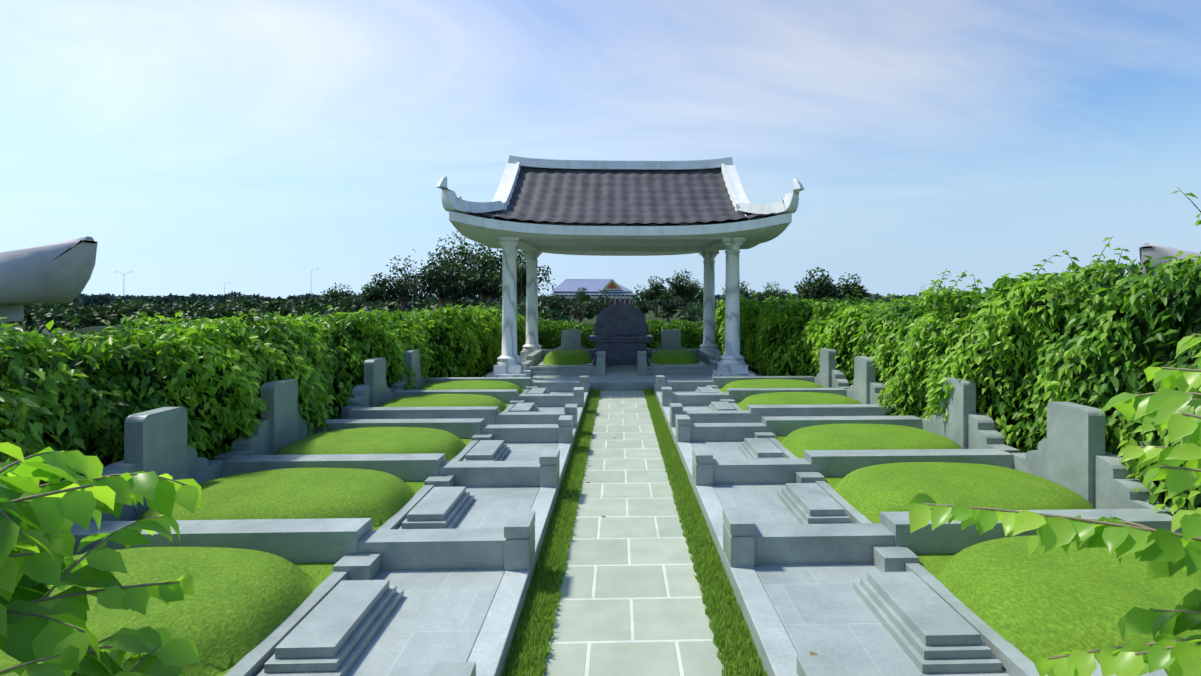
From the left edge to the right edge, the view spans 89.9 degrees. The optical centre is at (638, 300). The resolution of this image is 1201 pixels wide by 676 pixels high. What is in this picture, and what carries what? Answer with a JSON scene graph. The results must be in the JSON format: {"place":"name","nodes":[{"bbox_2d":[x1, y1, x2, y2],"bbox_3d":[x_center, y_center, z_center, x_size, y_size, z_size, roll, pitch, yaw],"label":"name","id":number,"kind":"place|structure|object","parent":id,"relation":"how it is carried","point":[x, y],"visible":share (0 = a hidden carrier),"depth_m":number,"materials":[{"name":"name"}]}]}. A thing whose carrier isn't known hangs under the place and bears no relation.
{"place":"outdoors","nodes":[
{"label":"outdoors","id":0,"kind":"place"},
{"bbox_2d":[0,442,200,675],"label":"shrub","id":1,"kind":"object","parent":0,"point":[24,580],"depth_m":1.31,"materials":[{"name":"green plant"}]},
{"bbox_2d":[0,380,524,675],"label":"grass mounds","id":2,"kind":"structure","parent":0,"point":[233,610],"depth_m":3.41,"materials":[{"name":"green plant"}]},
{"bbox_2d":[9,303,766,385],"bbox_3d":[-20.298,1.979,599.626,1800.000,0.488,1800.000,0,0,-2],"label":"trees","id":3,"kind":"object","parent":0,"point":[650,314],"depth_m":53.36,"materials":[{"name":"green plant"}]},
{"bbox_2d":[0,236,97,331],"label":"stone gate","id":4,"kind":"structure","parent":3,"relation":"on","point":[57,272],"depth_m":4.77,"materials":[{"name":"stone"}]},
{"bbox_2d":[0,303,525,484],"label":"hedge","id":5,"kind":"object","parent":3,"relation":"on","point":[32,355],"depth_m":5.24,"materials":[{"name":"green plant"}]},
{"bbox_2d":[1,305,481,343],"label":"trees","id":6,"kind":"object","parent":5,"relation":"on","point":[186,320],"visible":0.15,"depth_m":5.44,"materials":[{"name":"green"}]},
{"bbox_2d":[0,303,499,344],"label":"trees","id":7,"kind":"object","parent":6,"relation":"attached to","point":[74,320],"visible":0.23,"depth_m":5.43,"materials":[{"name":"green plant"}]},
{"bbox_2d":[320,282,360,302],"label":"tree","id":8,"kind":"object","parent":3,"relation":"on","point":[338,295],"depth_m":64.31,"materials":[{"name":"green plant"}]},
{"bbox_2d":[9,301,718,332],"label":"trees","id":9,"kind":"object","parent":3,"relation":"on","point":[58,315],"visible":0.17,"depth_m":25.25,"materials":[{"name":"green plant"}]},
{"bbox_2d":[351,279,394,304],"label":"tree","id":10,"kind":"object","parent":3,"relation":"on","point":[371,294],"depth_m":58.36,"materials":[{"name":"green plant"}]},
{"bbox_2d":[371,255,419,309],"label":"tree","id":11,"kind":"object","parent":3,"relation":"on","point":[392,292],"depth_m":50.62,"materials":[{"name":"green plant"}]},
{"bbox_2d":[390,249,434,303],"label":"tree","id":12,"kind":"object","parent":3,"relation":"on","point":[401,282],"depth_m":47.04,"materials":[{"name":"green plant"}]},
{"bbox_2d":[415,248,470,306],"bbox_3d":[-11.886,-0.756,37.705,4.213,5.065,3.758,0,0,-2],"label":"tree","id":13,"kind":"object","parent":3,"relation":"on","point":[436,284],"depth_m":36.86,"materials":[{"name":"green plant"}]},
{"bbox_2d":[425,230,478,303],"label":"tree","id":14,"kind":"object","parent":3,"relation":"on","point":[460,260],"depth_m":45.03,"materials":[{"name":"green plant"}]},
{"bbox_2d":[24,294,906,319],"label":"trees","id":15,"kind":"object","parent":3,"relation":"on","point":[322,301],"visible":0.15,"depth_m":42.20,"materials":[{"name":"green plant"}]},
{"bbox_2d":[347,384,590,675],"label":"platform","id":16,"kind":"structure","parent":3,"relation":"on","point":[450,616],"depth_m":3.18,"materials":[{"name":"grey stone"}]},
{"bbox_2d":[39,349,588,675],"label":"graves","id":17,"kind":"object","parent":16,"relation":"on","point":[332,624],"visible":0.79,"depth_m":4.19,"materials":[{"name":"grey stone"}]},
{"bbox_2d":[471,270,501,302],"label":"tree","id":18,"kind":"object","parent":3,"relation":"on","point":[475,296],"depth_m":61.46,"materials":[{"name":"green plant"}]},
{"bbox_2d":[454,250,520,308],"bbox_3d":[-9.023,-0.604,35.644,4.025,4.785,3.733,0,0,-2],"label":"tree","id":19,"kind":"object","parent":3,"relation":"on","point":[474,282],"depth_m":35.20,"materials":[{"name":"green plant"}]},
{"bbox_2d":[458,241,525,303],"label":"tree","id":20,"kind":"object","parent":3,"relation":"on","point":[463,254],"depth_m":42.81,"materials":[{"name":"green plant"}]},
{"bbox_2d":[72,294,917,309],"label":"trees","id":21,"kind":"object","parent":3,"relation":"on","point":[92,300],"visible":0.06,"depth_m":89.13,"materials":[{"name":"green plant"}]},
{"bbox_2d":[80,291,916,304],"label":"tree belt","id":22,"kind":"object","parent":3,"relation":"on","point":[232,293],"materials":[{"name":"green plant"}]},
{"bbox_2d":[82,293,917,306],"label":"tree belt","id":23,"kind":"object","parent":3,"relation":"on","point":[170,296],"visible":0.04,"depth_m":173.65,"materials":[{"name":"green plant"}]},
{"bbox_2d":[484,284,525,307],"bbox_3d":[-6.546,0.475,29.836,1.964,2.599,2.274,0,0,-36],"label":"tree","id":24,"kind":"object","parent":3,"relation":"on","point":[499,303],"depth_m":29.55,"materials":[{"name":"green plant"}]},
{"bbox_2d":[495,253,551,304],"bbox_3d":[-7.987,-1.138,39.410,3.881,5.833,3.690,0,0,-45],"label":"tree","id":25,"kind":"object","parent":3,"relation":"on","point":[520,272],"depth_m":39.36,"materials":[{"name":"green plant"}]},
{"bbox_2d":[523,276,564,323],"bbox_3d":[-5.048,0.229,31.846,2.228,3.102,2.438,0,0,-2],"label":"tree","id":26,"kind":"object","parent":3,"relation":"on","point":[555,304],"depth_m":31.61,"materials":[{"name":"green plant"}]},
{"bbox_2d":[505,402,594,675],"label":"grass strip","id":27,"kind":"object","parent":3,"relation":"on","point":[548,595],"depth_m":3.33,"materials":[{"name":"green plant"}]},
{"bbox_2d":[569,294,590,323],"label":"tree","id":28,"kind":"object","parent":3,"relation":"on","point":[573,313],"depth_m":33.77,"materials":[{"name":"green plant"}]},
{"bbox_2d":[573,287,590,301],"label":"tree","id":29,"kind":"object","parent":3,"relation":"on","point":[582,295],"visible":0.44,"depth_m":91.43,"materials":[{"name":"green plant"}]},
{"bbox_2d":[549,279,635,305],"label":"building","id":30,"kind":"structure","parent":3,"relation":"on","point":[567,288],"depth_m":144.94,"materials":[{"name":"blue"}]},
{"bbox_2d":[591,289,612,314],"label":"tree","id":31,"kind":"object","parent":3,"relation":"on","point":[600,308],"depth_m":32.80,"materials":[{"name":"green plant"}]},
{"bbox_2d":[482,360,759,390],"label":"pavilion floor","id":32,"kind":"structure","parent":3,"relation":"on","point":[622,378],"depth_m":12.43,"materials":[{"name":"grey stone"}]},
{"bbox_2d":[589,301,652,365],"bbox_3d":[-0.435,0.787,14.963,1.560,1.592,0.840,0,0,-2],"label":"tombstone","id":33,"kind":"object","parent":32,"relation":"on","point":[620,337],"visible":0.94,"depth_m":15.11,"materials":[{"name":"stone"}]},
{"bbox_2d":[487,236,754,376],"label":"columns","id":34,"kind":"structure","parent":32,"relation":"on","point":[511,363],"depth_m":12.23,"materials":[{"name":"white stone"}]},
{"bbox_2d":[436,155,804,255],"bbox_3d":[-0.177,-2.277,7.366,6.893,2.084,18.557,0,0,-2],"label":"pavilion roof","id":35,"kind":"structure","parent":34,"relation":"on","point":[602,192],"depth_m":12.42,"materials":[{"name":"grey tile"}]},
{"bbox_2d":[498,222,743,252],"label":"pavilion beams","id":36,"kind":"structure","parent":34,"relation":"on","point":[564,244],"depth_m":14.50,"materials":[{"name":"white stone"}]},
{"bbox_2d":[524,330,717,374],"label":"pavilion tombs","id":37,"kind":"object","parent":32,"relation":"on","point":[571,339],"visible":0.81,"depth_m":13.53,"materials":[{"name":"grey stone"}]},
{"bbox_2d":[542,349,699,364],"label":"grass mounds","id":38,"kind":"object","parent":37,"relation":"in","point":[580,357],"visible":0.92,"depth_m":13.43,"materials":[{"name":"green plant"}]},
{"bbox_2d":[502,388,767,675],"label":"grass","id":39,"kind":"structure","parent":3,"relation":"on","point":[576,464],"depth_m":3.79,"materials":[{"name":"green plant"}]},
{"bbox_2d":[630,285,657,313],"bbox_3d":[0.146,0.458,32.050,1.805,2.652,1.858,0,0,-2],"label":"tree","id":40,"kind":"object","parent":3,"relation":"on","point":[642,306],"depth_m":31.83,"materials":[{"name":"green plant"}]},
{"bbox_2d":[639,276,672,316],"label":"tree","id":41,"kind":"object","parent":3,"relation":"on","point":[658,287],"depth_m":63.66,"materials":[{"name":"green plant"}]},
{"bbox_2d":[656,287,683,321],"bbox_3d":[1.708,0.492,33.169,1.606,2.569,1.687,0,0,-2],"label":"tree","id":42,"kind":"object","parent":3,"relation":"on","point":[669,304],"depth_m":32.90,"materials":[{"name":"green plant"}]},
{"bbox_2d":[665,269,703,311],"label":"tree","id":43,"kind":"object","parent":3,"relation":"on","point":[679,288],"depth_m":59.70,"materials":[{"name":"green plant"}]},
{"bbox_2d":[679,278,703,305],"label":"tree","id":44,"kind":"object","parent":3,"relation":"on","point":[689,300],"depth_m":69.67,"materials":[{"name":"green plant"}]},
{"bbox_2d":[683,290,715,310],"bbox_3d":[3.402,0.603,31.125,2.267,2.394,1.963,0,0,-2],"label":"tree","id":45,"kind":"object","parent":3,"relation":"on","point":[698,304],"depth_m":30.90,"materials":[{"name":"green plant"}]},
{"bbox_2d":[647,397,758,675],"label":"grass strip","id":46,"kind":"object","parent":3,"relation":"on","point":[733,664],"depth_m":3.28,"materials":[{"name":"green plant"}]},
{"bbox_2d":[721,281,759,299],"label":"tree","id":47,"kind":"object","parent":3,"relation":"on","point":[746,294],"depth_m":61.45,"materials":[{"name":"green plant"}]},
{"bbox_2d":[756,282,789,300],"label":"tree","id":48,"kind":"object","parent":3,"relation":"on","point":[775,293],"visible":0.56,"depth_m":66.07,"materials":[{"name":"green plant"}]},
{"bbox_2d":[794,267,839,301],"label":"tree","id":49,"kind":"object","parent":3,"relation":"on","point":[824,290],"depth_m":45.05,"materials":[{"name":"green plant"}]},
{"bbox_2d":[653,384,1008,675],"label":"platform","id":50,"kind":"structure","parent":3,"relation":"on","point":[790,613],"depth_m":3.21,"materials":[{"name":"grey stone"}]},
{"bbox_2d":[655,348,1200,675],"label":"graves","id":51,"kind":"object","parent":50,"relation":"on","point":[930,623],"visible":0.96,"depth_m":4.42,"materials":[{"name":"grey stone"}]},
{"bbox_2d":[831,272,870,301],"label":"tree","id":52,"kind":"object","parent":3,"relation":"on","point":[844,289],"depth_m":50.02,"materials":[{"name":"green plant"}]},
{"bbox_2d":[715,250,1200,514],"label":"hedge","id":53,"kind":"object","parent":3,"relation":"on","point":[1007,303],"depth_m":5.69,"materials":[{"name":"green plant"}]},
{"bbox_2d":[740,187,1200,321],"bbox_3d":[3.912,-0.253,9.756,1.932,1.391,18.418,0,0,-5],"label":"hedge sprigs","id":54,"kind":"object","parent":53,"relation":"attached to","point":[1032,279],"visible":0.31,"depth_m":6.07,"materials":[{"name":"green plant"}]},
{"bbox_2d":[1139,242,1200,276],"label":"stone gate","id":55,"kind":"structure","parent":3,"relation":"on","point":[1156,252],"depth_m":5.35,"materials":[{"name":"stone"}]},
{"bbox_2d":[0,0,1200,299],"label":"sky","id":56,"kind":"structure","parent":0,"point":[249,147],"materials":[{"name":"blue"}]},
{"bbox_2d":[525,318,724,355],"bbox_3d":[-0.546,1.125,18.240,7.200,1.297,1.843,0,0,-2],"label":"hedge","id":57,"kind":"object","parent":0,"point":[692,334],"depth_m":17.61,"materials":[{"name":"green plant"}]},
{"bbox_2d":[543,391,725,675],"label":"path","id":58,"kind":"structure","parent":0,"point":[631,602],"depth_m":3.78,"materials":[{"name":"tile"}]},
{"bbox_2d":[586,401,817,654],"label":"fallen leaves","id":59,"kind":"object","parent":58,"relation":"on","point":[812,653],"visible":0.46,"depth_m":2.73,"materials":[{"name":"green plant"}]},
{"bbox_2d":[719,379,1200,675],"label":"grass mounds","id":60,"kind":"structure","parent":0,"point":[1039,602],"depth_m":3.24,"materials":[{"name":"green plant"}]},
{"bbox_2d":[908,333,1200,675],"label":"shrub","id":61,"kind":"object","parent":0,"point":[1163,553],"depth_m":1.51,"materials":[{"name":"green plant"}]}
]}

